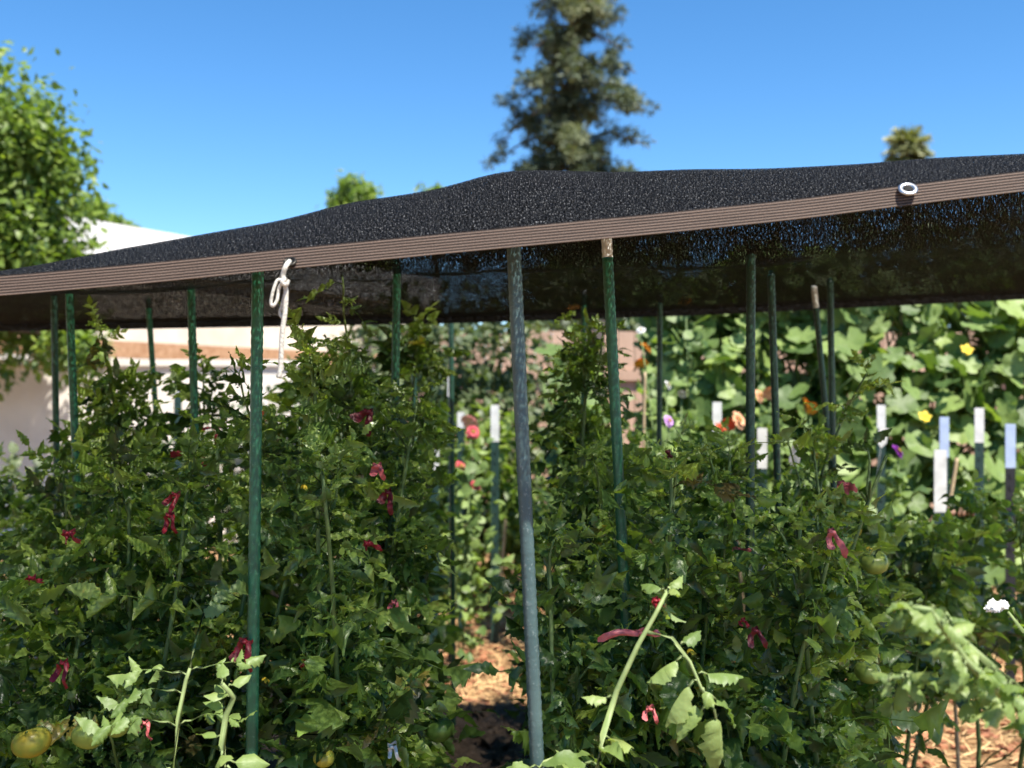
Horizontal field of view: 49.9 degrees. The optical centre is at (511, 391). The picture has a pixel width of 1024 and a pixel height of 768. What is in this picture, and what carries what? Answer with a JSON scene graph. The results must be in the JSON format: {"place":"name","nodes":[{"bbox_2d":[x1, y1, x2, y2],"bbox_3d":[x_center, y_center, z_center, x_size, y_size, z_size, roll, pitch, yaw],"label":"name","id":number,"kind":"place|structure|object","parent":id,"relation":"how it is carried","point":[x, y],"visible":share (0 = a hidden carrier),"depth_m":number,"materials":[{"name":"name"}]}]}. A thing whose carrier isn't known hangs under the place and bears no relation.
{"place":"outdoors","nodes":[
{"label":"outdoors","id":0,"kind":"place"},
{"bbox_2d":[0,359,311,548],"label":"garden wall","id":1,"kind":"structure","parent":0,"point":[26,408],"depth_m":9.74,"materials":[{"name":"paint"}]},
{"bbox_2d":[0,218,433,364],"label":"house","id":2,"kind":"structure","parent":0,"point":[170,343],"depth_m":15.58,"materials":[{"name":"paint"}]},
{"bbox_2d":[221,411,305,608],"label":"flowering plant","id":3,"kind":"object","parent":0,"point":[266,526],"visible":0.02,"depth_m":5.60,"materials":[{"name":"green plant"}]},
{"bbox_2d":[0,0,1023,367],"label":"sky","id":4,"kind":"structure","parent":0,"point":[208,116],"materials":[{"name":"blue"}]},
{"bbox_2d":[1,417,1023,767],"bbox_3d":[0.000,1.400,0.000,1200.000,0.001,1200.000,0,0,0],"label":"ground","id":5,"kind":"structure","parent":0,"point":[1005,763],"depth_m":4.93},
{"bbox_2d":[0,40,118,400],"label":"broadleaf tree","id":6,"kind":"object","parent":5,"relation":"on","point":[40,165],"visible":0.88,"depth_m":8.36,"materials":[{"name":"green plant"}]},
{"bbox_2d":[65,190,142,227],"bbox_3d":[-9.260,-1.444,23.518,2.780,5.797,2.278,0,0,0],"label":"round tree","id":7,"kind":"object","parent":5,"relation":"on","point":[112,217],"visible":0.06,"depth_m":23.17,"materials":[{"name":"green plant"}]},
{"bbox_2d":[2,690,294,767],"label":"soil bed","id":8,"kind":"object","parent":5,"relation":"on","point":[273,763],"depth_m":4.02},
{"bbox_2d":[0,426,108,702],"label":"tomato plant","id":9,"kind":"object","parent":8,"relation":"on","point":[34,498],"visible":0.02,"depth_m":3.69,"materials":[{"name":"green plant"}]},
{"bbox_2d":[51,295,61,614],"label":"garden stake","id":10,"kind":"object","parent":8,"relation":"in","point":[55,360],"visible":0.34,"depth_m":3.29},
{"bbox_2d":[65,293,86,690],"bbox_3d":[-1.074,0.565,2.750,0.088,1.670,0.020,0,0,0],"label":"garden stake","id":11,"kind":"object","parent":8,"relation":"on","point":[71,353],"visible":0.39,"depth_m":2.74,"materials":[{"name":"metal"}]},
{"bbox_2d":[0,361,173,731],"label":"tomato plant","id":12,"kind":"object","parent":8,"relation":"on","point":[5,512],"visible":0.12,"depth_m":2.95,"materials":[{"name":"green plant"}]},
{"bbox_2d":[0,422,240,767],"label":"tomato plant","id":13,"kind":"object","parent":8,"relation":"on","point":[84,499],"visible":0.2,"depth_m":2.47,"materials":[{"name":"green plant"}]},
{"bbox_2d":[0,421,265,767],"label":"tomato plant","id":14,"kind":"object","parent":8,"relation":"on","point":[63,743],"visible":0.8,"depth_m":2.05,"materials":[{"name":"green plant"}]},
{"bbox_2d":[49,658,68,689],"bbox_3d":[-0.701,0.438,1.711,0.028,0.044,0.030,0,0,0],"label":"plant tie","id":15,"kind":"object","parent":14,"relation":"attached to","point":[55,675],"visible":1,"depth_m":1.71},
{"bbox_2d":[61,528,80,544],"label":"plant tie","id":16,"kind":"object","parent":14,"relation":"attached to","point":[67,534],"visible":1,"depth_m":1.74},
{"bbox_2d":[162,512,177,533],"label":"plant tie","id":17,"kind":"object","parent":14,"relation":"attached to","point":[167,522],"visible":1,"depth_m":1.95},
{"bbox_2d":[162,491,180,514],"bbox_3d":[-0.610,0.202,1.972,0.023,0.048,0.034,0,0,10],"label":"plant tie","id":18,"kind":"object","parent":14,"relation":"attached to","point":[167,500],"visible":1,"depth_m":1.97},
{"bbox_2d":[27,295,244,726],"bbox_3d":[-1.010,0.651,2.952,0.576,1.799,0.627,0,0,-27],"label":"tomato plant","id":19,"kind":"object","parent":8,"relation":"on","point":[109,384],"visible":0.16,"depth_m":2.85,"materials":[{"name":"green plant"}]},
{"bbox_2d":[0,382,308,767],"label":"tomato plant","id":20,"kind":"object","parent":8,"relation":"on","point":[128,580],"visible":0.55,"depth_m":2.18,"materials":[{"name":"green plant"}]},
{"bbox_2d":[146,297,162,477],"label":"garden stake","id":21,"kind":"object","parent":8,"relation":"in","point":[150,340],"visible":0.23,"depth_m":3.79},
{"bbox_2d":[0,153,1023,331],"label":"shade cloth","id":22,"kind":"object","parent":21,"relation":"on","point":[394,232],"visible":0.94,"depth_m":2.26,"materials":[{"name":"fabric"}]},
{"bbox_2d":[269,259,291,377],"bbox_3d":[-0.300,-0.097,1.432,0.026,0.157,0.029,0,0,0],"label":"cord","id":23,"kind":"object","parent":22,"relation":"hanging from","point":[284,281],"visible":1,"depth_m":1.43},
{"bbox_2d":[74,563,265,767],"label":"leafy shoot","id":24,"kind":"object","parent":8,"relation":"on","point":[214,608],"visible":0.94,"depth_m":1.63,"materials":[{"name":"green plant"}]},
{"bbox_2d":[187,287,206,725],"bbox_3d":[-0.766,0.566,2.700,0.065,1.668,0.019,0,0,0],"label":"garden stake","id":25,"kind":"object","parent":8,"relation":"on","point":[192,345],"visible":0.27,"depth_m":2.69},
{"bbox_2d":[117,432,301,767],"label":"tomato plant","id":26,"kind":"object","parent":8,"relation":"on","point":[158,574],"visible":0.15,"depth_m":2.47,"materials":[{"name":"green plant"}]},
{"bbox_2d":[245,272,263,755],"bbox_3d":[-0.419,0.587,1.770,0.041,1.626,0.019,0,0,0],"label":"garden stake","id":27,"kind":"object","parent":8,"relation":"on","point":[255,481],"visible":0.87,"depth_m":1.76,"materials":[{"name":"metal"}]},
{"bbox_2d":[229,637,252,672],"bbox_3d":[-0.428,0.416,1.750,0.038,0.054,0.043,0,0,0],"label":"plant tie","id":28,"kind":"object","parent":27,"relation":"attached to","point":[234,654],"visible":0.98,"depth_m":1.74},
{"bbox_2d":[161,331,367,739],"bbox_3d":[-0.789,0.580,3.294,0.510,1.541,0.746,0,0,39],"label":"tomato plant","id":29,"kind":"object","parent":8,"relation":"on","point":[177,376],"visible":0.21,"depth_m":3.10,"materials":[{"name":"green plant"}]},
{"bbox_2d":[195,301,481,767],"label":"tomato plant","id":30,"kind":"object","parent":8,"relation":"on","point":[360,719],"visible":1,"depth_m":1.95,"materials":[{"name":"green plant"}]},
{"bbox_2d":[350,408,372,436],"bbox_3d":[-0.288,0.058,2.109,0.043,0.055,0.041,0,0,0],"label":"plant tie","id":31,"kind":"object","parent":30,"relation":"attached to","point":[357,417],"visible":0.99,"depth_m":2.10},
{"bbox_2d":[370,462,385,480],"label":"plant tie","id":32,"kind":"object","parent":30,"relation":"attached to","point":[376,469],"visible":1,"depth_m":1.87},
{"bbox_2d":[376,488,392,514],"bbox_3d":[-0.217,0.189,1.891,0.030,0.045,0.031,0,0,0],"label":"plant tie","id":33,"kind":"object","parent":30,"relation":"attached to","point":[381,499],"visible":1,"depth_m":1.89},
{"bbox_2d":[387,741,400,761],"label":"plant tie","id":34,"kind":"object","parent":30,"relation":"attached to","point":[390,746],"visible":1,"depth_m":1.85,"materials":[{"name":"blue plastic"}]},
{"bbox_2d":[202,265,485,767],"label":"tomato plant","id":35,"kind":"object","parent":8,"relation":"on","point":[346,401],"visible":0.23,"depth_m":2.47,"materials":[{"name":"green plant"}]},
{"bbox_2d":[270,300,471,767],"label":"tomato plant","id":36,"kind":"object","parent":8,"relation":"on","point":[409,362],"visible":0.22,"depth_m":3.34,"materials":[{"name":"green plant"}]},
{"bbox_2d":[341,399,462,737],"bbox_3d":[-0.445,0.671,4.092,0.520,1.360,0.547,0,0,0],"label":"tomato plant","id":37,"kind":"object","parent":8,"relation":"on","point":[447,635],"visible":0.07,"depth_m":4.06,"materials":[{"name":"green plant"}]},
{"bbox_2d":[0,403,342,578],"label":"shrub","id":38,"kind":"object","parent":5,"relation":"on","point":[14,460],"visible":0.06,"depth_m":6.86,"materials":[{"name":"green plant"}]},
{"bbox_2d":[174,381,181,474],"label":"garden post","id":39,"kind":"object","parent":5,"relation":"on","point":[177,402],"visible":0.09,"depth_m":5.79,"materials":[{"name":"white paint"}]},
{"bbox_2d":[196,663,269,767],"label":"wilted plant","id":40,"kind":"object","parent":5,"relation":"on","point":[222,691],"visible":1,"depth_m":1.58,"materials":[{"name":"green plant"}]},
{"bbox_2d":[220,353,389,544],"bbox_3d":[-1.337,0.597,7.413,1.560,1.719,1.294,0,0,0],"label":"shrub","id":41,"kind":"object","parent":5,"relation":"on","point":[268,388],"visible":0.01,"depth_m":7.26,"materials":[{"name":"green plant"}]},
{"bbox_2d":[315,168,386,268],"bbox_3d":[-3.448,-1.805,25.009,2.107,6.517,1.964,0,0,0],"label":"round tree","id":42,"kind":"object","parent":5,"relation":"on","point":[350,189],"visible":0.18,"depth_m":24.69,"materials":[{"name":"green plant"}]},
{"bbox_2d":[388,273,400,698],"bbox_3d":[-0.289,0.540,2.650,0.044,1.719,0.019,0,0,0],"label":"garden stake","id":43,"kind":"object","parent":5,"relation":"on","point":[396,321],"visible":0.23,"depth_m":2.64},
{"bbox_2d":[429,450,438,691],"bbox_3d":[-0.354,0.827,5.013,0.046,1.146,0.045,0,0,0],"label":"garden post","id":44,"kind":"object","parent":5,"relation":"on","point":[436,568],"visible":0.16,"depth_m":5.00,"materials":[{"name":"white paint"}]},
{"bbox_2d":[313,280,580,562],"bbox_3d":[-0.423,0.319,7.478,2.217,2.272,1.552,0,0,0],"label":"shrub","id":45,"kind":"object","parent":5,"relation":"on","point":[486,379],"visible":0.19,"depth_m":7.40,"materials":[{"name":"green plant"}]},
{"bbox_2d":[448,377,450,664],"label":"garden post","id":46,"kind":"object","parent":5,"relation":"on","point":[449,659],"visible":0.14,"depth_m":5.59,"materials":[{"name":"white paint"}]},
{"bbox_2d":[448,323,455,724],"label":"garden stake","id":47,"kind":"object","parent":5,"relation":"on","point":[451,459],"visible":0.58,"depth_m":4.29,"materials":[{"name":"metal"}]},
{"bbox_2d":[457,412,464,632],"bbox_3d":[-0.287,0.756,6.212,0.041,1.287,0.041,0,0,0],"label":"garden post","id":48,"kind":"object","parent":5,"relation":"on","point":[461,436],"visible":0.27,"depth_m":6.20,"materials":[{"name":"white paint"}]},
{"bbox_2d":[418,425,521,665],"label":"flowering plant","id":49,"kind":"object","parent":5,"relation":"on","point":[465,581],"visible":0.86,"depth_m":5.26,"materials":[{"name":"green plant"}]},
{"bbox_2d":[385,387,558,612],"bbox_3d":[-0.300,0.710,7.046,1.533,1.491,0.943,0,0,0],"label":"shrub","id":50,"kind":"object","parent":5,"relation":"on","point":[510,498],"visible":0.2,"depth_m":6.86,"materials":[{"name":"green plant"}]},
{"bbox_2d":[424,702,529,767],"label":"soil strip","id":51,"kind":"object","parent":5,"relation":"on","point":[494,746],"visible":0.43,"depth_m":4.11,"materials":[{"name":"soil"}]},
{"bbox_2d":[443,415,513,652],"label":"flowering plant","id":52,"kind":"object","parent":5,"relation":"on","point":[467,420],"visible":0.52,"depth_m":5.80,"materials":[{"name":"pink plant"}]},
{"bbox_2d":[491,405,498,648],"bbox_3d":[-0.093,0.735,6.013,0.046,1.329,0.045,0,0,0],"label":"garden post","id":53,"kind":"object","parent":5,"relation":"on","point":[495,487],"visible":0.66,"depth_m":6.00,"materials":[{"name":"white paint"}]},
{"bbox_2d":[499,520,506,605],"bbox_3d":[-0.066,1.067,6.300,0.080,0.669,0.026,0,0,0],"label":"bamboo cane","id":54,"kind":"object","parent":5,"relation":"on","point":[503,544],"visible":0.3,"depth_m":6.29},
{"bbox_2d":[506,247,543,767],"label":"garden stake","id":55,"kind":"object","parent":5,"relation":"on","point":[525,509],"visible":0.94,"depth_m":1.61,"materials":[{"name":"metal"}]},
{"bbox_2d":[501,306,593,562],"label":"flowering plant","id":56,"kind":"object","parent":5,"relation":"on","point":[511,557],"visible":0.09,"depth_m":5.64,"materials":[{"name":"green plant"}]},
{"bbox_2d":[506,750,605,767],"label":"leafy shoot","id":57,"kind":"object","parent":5,"relation":"on","point":[517,764],"visible":0.32,"depth_m":1.60,"materials":[{"name":"green plant"}]},
{"bbox_2d":[480,307,643,767],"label":"tomato plant","id":58,"kind":"object","parent":5,"relation":"on","point":[581,369],"visible":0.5,"depth_m":2.88,"materials":[{"name":"green plant"}]},
{"bbox_2d":[533,343,606,516],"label":"squash vine","id":59,"kind":"object","parent":5,"relation":"on","point":[550,350],"visible":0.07,"depth_m":6.26,"materials":[{"name":"green plant"}]},
{"bbox_2d":[506,242,646,428],"bbox_3d":[0.809,-0.145,12.468,2.243,3.204,2.006,0,0,0],"label":"hedge tree","id":60,"kind":"object","parent":5,"relation":"on","point":[628,321],"visible":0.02,"depth_m":12.31,"materials":[{"name":"green plant"}]},
{"bbox_2d":[459,0,696,362],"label":"conifer tree","id":61,"kind":"object","parent":5,"relation":"on","point":[566,140],"visible":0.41,"depth_m":29.43,"materials":[{"name":"green plant"}]},
{"bbox_2d":[541,576,742,767],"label":"leafy shoot","id":62,"kind":"object","parent":5,"relation":"on","point":[685,715],"visible":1,"depth_m":1.49,"materials":[{"name":"green plant"}]},
{"bbox_2d":[621,342,668,543],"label":"flowering plant","id":63,"kind":"object","parent":5,"relation":"on","point":[638,363],"visible":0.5,"depth_m":5.40,"materials":[{"name":"green plant"}]},
{"bbox_2d":[620,327,700,564],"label":"flowering plant","id":64,"kind":"object","parent":5,"relation":"on","point":[641,330],"visible":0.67,"depth_m":5.00,"materials":[{"name":"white plant"}]},
{"bbox_2d":[652,415,713,639],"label":"flowering plant","id":65,"kind":"object","parent":5,"relation":"on","point":[669,423],"visible":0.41,"depth_m":4.73,"materials":[{"name":"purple plant"}]},
{"bbox_2d":[664,299,711,514],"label":"flowering plant","id":66,"kind":"object","parent":5,"relation":"on","point":[693,346],"visible":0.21,"depth_m":5.56,"materials":[{"name":"green plant"}]},
{"bbox_2d":[361,320,1023,542],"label":"wooden fence","id":67,"kind":"object","parent":5,"relation":"on","point":[629,376],"visible":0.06,"depth_m":9.60,"materials":[{"name":"brown wood"}]},
{"bbox_2d":[418,592,1023,767],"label":"bark chips","id":68,"kind":"object","parent":5,"relation":"on","point":[985,733],"visible":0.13,"depth_m":4.90,"materials":[{"name":"wood"}]},
{"bbox_2d":[711,417,745,661],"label":"flowering plant","id":69,"kind":"object","parent":5,"relation":"on","point":[731,425],"visible":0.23,"depth_m":4.87,"materials":[{"name":"plant"}]},
{"bbox_2d":[717,412,768,660],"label":"flowering plant","id":70,"kind":"object","parent":5,"relation":"on","point":[738,418],"visible":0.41,"depth_m":4.83,"materials":[{"name":"plant"}]},
{"bbox_2d":[633,240,862,591],"bbox_3d":[1.340,0.239,6.311,1.528,2.324,1.393,0,0,11],"label":"squash vine","id":71,"kind":"object","parent":5,"relation":"on","point":[722,366],"visible":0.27,"depth_m":6.29,"materials":[{"name":"green plant"}]},
{"bbox_2d":[757,428,766,571],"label":"garden post","id":72,"kind":"object","parent":5,"relation":"on","point":[761,437],"visible":0.12,"depth_m":4.59,"materials":[{"name":"white paint"}]},
{"bbox_2d":[743,386,791,582],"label":"flowering plant","id":73,"kind":"object","parent":5,"relation":"on","point":[765,420],"visible":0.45,"depth_m":5.56,"materials":[{"name":"green plant"}]},
{"bbox_2d":[784,398,829,504],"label":"flowering plant","id":74,"kind":"object","parent":5,"relation":"on","point":[808,409],"visible":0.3,"depth_m":5.23,"materials":[{"name":"green plant"}]},
{"bbox_2d":[877,405,885,525],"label":"garden post","id":75,"kind":"object","parent":5,"relation":"on","point":[881,416],"visible":0.16,"depth_m":5.59,"materials":[{"name":"green paint"}]},
{"bbox_2d":[864,444,932,693],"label":"flowering plant","id":76,"kind":"object","parent":5,"relation":"on","point":[900,495],"visible":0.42,"depth_m":4.69,"materials":[{"name":"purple plant"}]},
{"bbox_2d":[800,246,1023,648],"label":"squash vine","id":77,"kind":"object","parent":5,"relation":"on","point":[960,381],"visible":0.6,"depth_m":6.10,"materials":[{"name":"green plant"}]},
{"bbox_2d":[914,458,958,709],"bbox_3d":[1.724,0.835,4.500,0.208,1.133,0.026,0,0,0],"label":"bamboo cane","id":78,"kind":"object","parent":5,"relation":"on","point":[953,478],"visible":0.16,"depth_m":4.49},
{"bbox_2d":[934,449,946,701],"bbox_3d":[1.926,0.831,4.968,0.056,1.139,0.053,0,0,0],"label":"garden post","id":79,"kind":"object","parent":5,"relation":"on","point":[940,473],"visible":0.14,"depth_m":4.94,"materials":[{"name":"white paint"}]},
{"bbox_2d":[875,202,1010,332],"bbox_3d":[5.079,-0.406,12.799,2.435,3.723,2.263,0,0,0],"label":"hedge tree","id":80,"kind":"object","parent":5,"relation":"on","point":[956,307],"depth_m":12.84,"materials":[{"name":"green plant"}]},
{"bbox_2d":[939,417,948,594],"bbox_3d":[2.121,0.761,5.413,0.046,1.277,0.045,0,0,0],"label":"garden post","id":81,"kind":"object","parent":5,"relation":"on","point":[943,433],"visible":0.03,"depth_m":5.39,"materials":[{"name":"blue paint"}]},
{"bbox_2d":[870,601,1023,738],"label":"leafy plant","id":82,"kind":"object","parent":5,"relation":"on","point":[991,689],"visible":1,"depth_m":1.16,"materials":[{"name":"green plant"}]},
{"bbox_2d":[953,701,959,767],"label":"bamboo cane","id":83,"kind":"object","parent":5,"relation":"on","point":[957,749],"visible":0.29,"depth_m":3.69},
{"bbox_2d":[916,487,1023,767],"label":"tomato plant","id":84,"kind":"object","parent":5,"relation":"on","point":[1016,650],"visible":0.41,"depth_m":3.53,"materials":[{"name":"green plant"}]},
{"bbox_2d":[974,408,983,647],"bbox_3d":[2.292,0.739,5.413,0.046,1.322,0.045,0,0,0],"label":"garden post","id":85,"kind":"object","parent":5,"relation":"on","point":[979,439],"visible":0.27,"depth_m":5.39,"materials":[{"name":"white paint"}]},
{"bbox_2d":[984,598,1023,633],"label":"flowering plant","id":86,"kind":"object","parent":5,"relation":"on","point":[993,605],"visible":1,"depth_m":1.58,"materials":[{"name":"white plant"}]},
{"bbox_2d":[1005,424,1015,684],"bbox_3d":[2.264,0.773,5.013,0.046,1.254,0.045,0,0,0],"label":"garden post","id":87,"kind":"object","parent":5,"relation":"on","point":[1010,448],"visible":0.34,"depth_m":5.00,"materials":[{"name":"blue paint"}]},
{"bbox_2d":[881,123,935,206],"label":"palm tree","id":88,"kind":"object","parent":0,"point":[905,144],"visible":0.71,"depth_m":49.50,"materials":[{"name":"green plant"}]},
{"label":"soil bed","id":89,"kind":"structure","parent":0,"visible":0},
{"bbox_2d":[577,293,586,751],"bbox_3d":[0.252,0.515,4.000,0.039,1.771,0.019,0,0,0],"label":"garden stake","id":90,"kind":"object","parent":89,"relation":"on","point":[583,322],"visible":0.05,"depth_m":3.99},
{"bbox_2d":[463,412,758,767],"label":"tomato plant","id":91,"kind":"object","parent":89,"relation":"on","point":[590,659],"visible":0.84,"depth_m":1.92,"materials":[{"name":"green plant"}]},
{"bbox_2d":[598,627,660,641],"bbox_3d":[0.184,0.380,1.731,0.101,0.019,0.038,0,0,0],"label":"plant tie","id":92,"kind":"object","parent":91,"relation":"attached to","point":[614,633],"visible":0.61,"depth_m":1.72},
{"bbox_2d":[642,704,658,724],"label":"plant tie","id":93,"kind":"object","parent":91,"relation":"attached to","point":[645,714],"visible":1,"depth_m":1.61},
{"bbox_2d":[601,238,638,767],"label":"garden stake","id":94,"kind":"object","parent":89,"relation":"on","point":[613,375],"visible":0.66,"depth_m":1.99,"materials":[{"name":"metal"}]},
{"bbox_2d":[642,372,645,450],"bbox_3d":[0.564,0.656,4.800,0.045,1.488,0.019,0,0,0],"label":"bamboo cane","id":95,"kind":"object","parent":89,"relation":"in","point":[644,408],"visible":0.17,"depth_m":4.79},
{"bbox_2d":[656,302,662,553],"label":"garden stake","id":96,"kind":"object","parent":89,"relation":"in","point":[659,363],"visible":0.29,"depth_m":3.99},
{"bbox_2d":[581,415,770,766],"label":"tomato plant","id":97,"kind":"object","parent":89,"relation":"on","point":[717,461],"visible":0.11,"depth_m":3.48,"materials":[{"name":"green plant"}]},
{"bbox_2d":[532,418,887,767],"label":"tomato plant","id":98,"kind":"object","parent":89,"relation":"on","point":[710,500],"visible":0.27,"depth_m":2.27,"materials":[{"name":"green plant"}]},
{"bbox_2d":[712,402,721,644],"bbox_3d":[0.969,0.724,5.212,0.043,1.353,0.043,0,0,0],"label":"garden post","id":99,"kind":"object","parent":89,"relation":"in","point":[716,412],"visible":0.04,"depth_m":5.19,"materials":[{"name":"white paint"}]},
{"bbox_2d":[745,253,755,761],"bbox_3d":[0.518,0.537,2.400,0.028,1.727,0.020,0,0,0],"label":"garden stake","id":100,"kind":"object","parent":89,"relation":"in","point":[750,337],"visible":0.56,"depth_m":2.39,"materials":[{"name":"metal"}]},
{"bbox_2d":[593,465,947,767],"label":"tomato plant","id":101,"kind":"object","parent":89,"relation":"on","point":[801,598],"visible":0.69,"depth_m":1.96,"materials":[{"name":"green plant"}]},
{"bbox_2d":[748,626,767,648],"bbox_3d":[0.403,0.405,1.811,0.034,0.035,0.029,0,0,0],"label":"plant tie","id":102,"kind":"object","parent":101,"relation":"attached to","point":[755,630],"visible":1,"depth_m":1.81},
{"bbox_2d":[826,527,847,557],"bbox_3d":[0.544,0.254,1.850,0.035,0.050,0.033,0,0,0],"label":"plant tie","id":103,"kind":"object","parent":101,"relation":"attached to","point":[831,532],"visible":1,"depth_m":1.84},
{"bbox_2d":[682,478,863,757],"bbox_3d":[0.853,0.816,3.570,0.714,1.071,0.576,0,0,0],"label":"tomato plant","id":104,"kind":"object","parent":89,"relation":"on","point":[760,610],"visible":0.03,"depth_m":3.54,"materials":[{"name":"green plant"}]},
{"bbox_2d":[767,270,786,695],"bbox_3d":[0.710,0.540,2.900,0.076,1.720,0.019,0,0,0],"label":"garden stake","id":105,"kind":"object","parent":89,"relation":"on","point":[773,365],"visible":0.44,"depth_m":2.89,"materials":[{"name":"metal"}]},
{"bbox_2d":[811,285,829,483],"bbox_3d":[1.071,0.526,3.600,0.185,1.750,0.019,0,0,0],"label":"garden stake","id":106,"kind":"object","parent":89,"relation":"in","point":[819,346],"visible":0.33,"depth_m":3.59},
{"bbox_2d":[827,278,836,488],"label":"garden stake","id":107,"kind":"object","parent":89,"relation":"on","point":[831,355],"visible":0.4,"depth_m":3.39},
{"bbox_2d":[739,349,948,767],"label":"tomato plant","id":108,"kind":"object","parent":89,"relation":"on","point":[866,686],"visible":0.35,"depth_m":2.44,"materials":[{"name":"green plant"}]},
{"bbox_2d":[837,480,857,494],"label":"plant tie","id":109,"kind":"object","parent":108,"relation":"attached to","point":[848,486],"visible":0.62,"depth_m":2.22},
{"bbox_2d":[778,469,1023,767],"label":"tomato plant","id":110,"kind":"object","parent":89,"relation":"on","point":[932,561],"visible":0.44,"depth_m":3.07,"materials":[{"name":"green plant"}]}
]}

